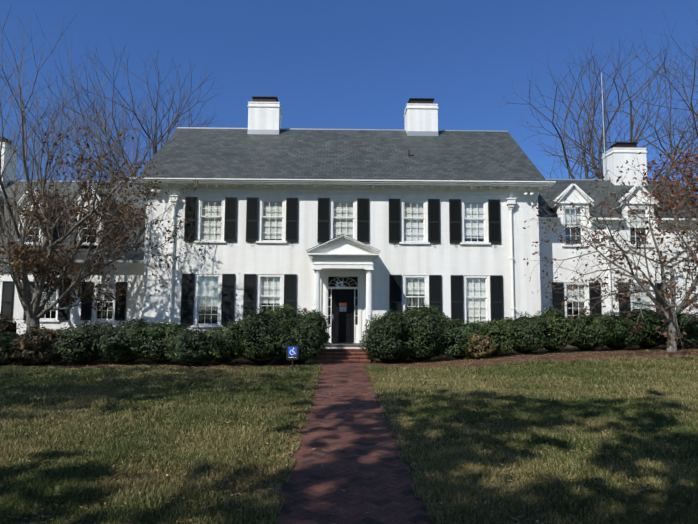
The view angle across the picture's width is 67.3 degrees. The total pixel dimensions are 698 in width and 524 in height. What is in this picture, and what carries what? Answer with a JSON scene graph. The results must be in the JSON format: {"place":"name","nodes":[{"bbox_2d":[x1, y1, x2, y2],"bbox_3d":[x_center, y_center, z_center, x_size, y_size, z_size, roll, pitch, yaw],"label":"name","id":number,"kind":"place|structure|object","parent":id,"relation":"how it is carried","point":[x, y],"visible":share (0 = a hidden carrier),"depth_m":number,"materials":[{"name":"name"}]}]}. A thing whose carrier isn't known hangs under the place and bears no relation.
{"place":"outdoors","nodes":[
{"label":"outdoors","id":0,"kind":"place"},
{"bbox_2d":[0,72,674,324],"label":"house","id":1,"kind":"structure","parent":0,"point":[422,133],"depth_m":22.93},
{"bbox_2d":[0,185,636,241],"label":"house dormer roofs","id":2,"kind":"structure","parent":1,"relation":"attached to","point":[555,196],"depth_m":24.70,"materials":[{"name":"grey tile"}]},
{"bbox_2d":[9,101,643,151],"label":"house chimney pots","id":3,"kind":"object","parent":1,"relation":"attached to","point":[435,103],"visible":0.17,"depth_m":26.66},
{"bbox_2d":[3,104,654,217],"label":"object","id":4,"kind":"structure","parent":1,"relation":"attached to","point":[609,162],"depth_m":27.34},
{"bbox_2d":[0,96,657,335],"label":"house ironwork","id":5,"kind":"object","parent":1,"relation":"attached to","point":[423,100],"visible":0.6,"depth_m":26.67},
{"bbox_2d":[0,197,666,325],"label":"window shutters","id":6,"kind":"object","parent":1,"relation":"attached to","point":[290,290],"visible":0.83,"depth_m":22.06,"materials":[{"name":"black wood"}]},
{"bbox_2d":[26,225,649,342],"bbox_3d":[-2.580,0.235,23.052,33.570,6.960,2.330,0,-5,-1],"label":"house interior","id":7,"kind":"object","parent":1,"relation":"attached to","point":[330,279],"visible":0.04,"depth_m":22.61,"materials":[{"name":"black"}]},
{"bbox_2d":[27,201,649,321],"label":"house blinds","id":8,"kind":"object","parent":7,"relation":"in","point":[416,237],"depth_m":22.29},
{"bbox_2d":[0,128,697,259],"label":"house roof","id":9,"kind":"structure","parent":1,"relation":"attached to","point":[348,154],"depth_m":24.19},
{"bbox_2d":[0,102,697,348],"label":"house trim","id":10,"kind":"structure","parent":1,"relation":"attached to","point":[343,253],"depth_m":22.10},
{"bbox_2d":[324,343,366,346],"bbox_3d":[-0.247,3.303,20.956,2.840,0.050,1.470,0,-5,-1],"label":"portico landing","id":11,"kind":"object","parent":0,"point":[345,345],"visible":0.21,"depth_m":20.23,"materials":[{"name":"stone"}]},
{"bbox_2d":[0,0,697,193],"label":"sky","id":12,"kind":"structure","parent":0,"point":[328,64],"materials":[{"name":"blue"}]},
{"bbox_2d":[0,354,697,523],"bbox_3d":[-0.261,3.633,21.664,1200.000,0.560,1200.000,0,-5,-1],"label":"lawn","id":13,"kind":"structure","parent":0,"point":[374,360],"depth_m":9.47,"materials":[{"name":"green plant"}]},
{"bbox_2d":[0,6,208,329],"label":"tree","id":14,"kind":"object","parent":13,"relation":"on","point":[33,307],"depth_m":20.16,"materials":[{"name":"brown plant"}]},
{"bbox_2d":[23,37,223,180],"bbox_3d":[-13.061,-4.732,37.511,19.117,20.282,15.312,0,-5,-1],"label":"tree","id":15,"kind":"object","parent":13,"relation":"on","point":[154,132],"visible":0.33,"depth_m":36.04,"materials":[{"name":"brown plant"}]},
{"bbox_2d":[286,346,298,368],"bbox_3d":[-1.791,3.051,16.611,0.380,0.790,0.055,0,-5,-1],"label":"accessibility sign","id":16,"kind":"object","parent":13,"relation":"on","point":[292,358],"visible":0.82,"depth_m":16.59,"materials":[{"name":"metal"}]},
{"bbox_2d":[288,347,296,355],"bbox_3d":[-1.789,2.824,16.602,0.270,0.270,0.003,0,-5,-1],"label":"blue square sign","id":17,"kind":"object","parent":16,"relation":"attached to","point":[291,352],"visible":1,"depth_m":16.60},
{"bbox_2d":[315,349,370,362],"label":"portico steps","id":18,"kind":"structure","parent":13,"relation":"on","point":[343,356],"depth_m":19.30,"materials":[{"name":"brick"}]},
{"bbox_2d":[0,103,697,356],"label":"house walls","id":19,"kind":"structure","parent":13,"relation":"on","point":[240,257],"depth_m":22.12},
{"bbox_2d":[331,289,353,342],"bbox_3d":[-0.257,2.239,21.899,0.950,2.220,0.065,0,-5,-1],"label":"house door","id":20,"kind":"structure","parent":19,"relation":"in","point":[342,326],"depth_m":21.86,"materials":[{"name":"black wood"}]},
{"bbox_2d":[339,306,346,311],"bbox_3d":[-0.255,1.951,21.886,0.320,0.250,0.012,0,-5,-1],"label":"door notice","id":21,"kind":"object","parent":20,"relation":"attached to","point":[342,310],"visible":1,"depth_m":21.88,"materials":[{"name":"grey paper"}]},
{"bbox_2d":[314,272,371,334],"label":"portico columns","id":22,"kind":"structure","parent":19,"relation":"attached to","point":[368,292],"depth_m":20.70,"materials":[{"name":"paint"}]},
{"bbox_2d":[151,189,611,323],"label":"round house trim","id":23,"kind":"structure","parent":19,"relation":"attached to","point":[367,271],"depth_m":21.94,"materials":[{"name":"white wood"}]},
{"bbox_2d":[0,348,697,523],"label":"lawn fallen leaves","id":24,"kind":"object","parent":13,"relation":"on","point":[279,488],"visible":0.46,"depth_m":6.62,"materials":[{"name":"brown plant"}]},
{"bbox_2d":[3,344,697,369],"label":"bed mulch","id":25,"kind":"object","parent":13,"relation":"on","point":[514,354],"visible":0.27,"depth_m":18.80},
{"bbox_2d":[0,301,697,365],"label":"hedge","id":26,"kind":"object","parent":25,"relation":"on","point":[375,331],"visible":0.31,"depth_m":18.61,"materials":[{"name":"green plant"}]},
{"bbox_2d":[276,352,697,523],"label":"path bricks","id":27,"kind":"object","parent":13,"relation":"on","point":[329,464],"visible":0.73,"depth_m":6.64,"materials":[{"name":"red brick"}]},
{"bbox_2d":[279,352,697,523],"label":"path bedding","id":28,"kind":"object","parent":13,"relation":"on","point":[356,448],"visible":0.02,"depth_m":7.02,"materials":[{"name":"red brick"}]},
{"bbox_2d":[496,31,697,188],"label":"tree","id":29,"kind":"object","parent":13,"relation":"on","point":[595,168],"visible":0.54,"depth_m":37.82,"materials":[{"name":"brown plant"}]},
{"bbox_2d":[523,152,697,355],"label":"dogwood tree","id":30,"kind":"object","parent":13,"relation":"on","point":[672,330],"depth_m":18.35,"materials":[{"name":"plant"}]},
{"bbox_2d":[561,7,697,191],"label":"tree","id":31,"kind":"object","parent":13,"relation":"on","point":[693,112],"visible":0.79,"depth_m":31.74,"materials":[{"name":"brown plant"}]},
{"bbox_2d":[599,132,697,245],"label":"tree leaves","id":32,"kind":"object","parent":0,"point":[674,178],"depth_m":23.06,"materials":[{"name":"brown plant"}]}
]}

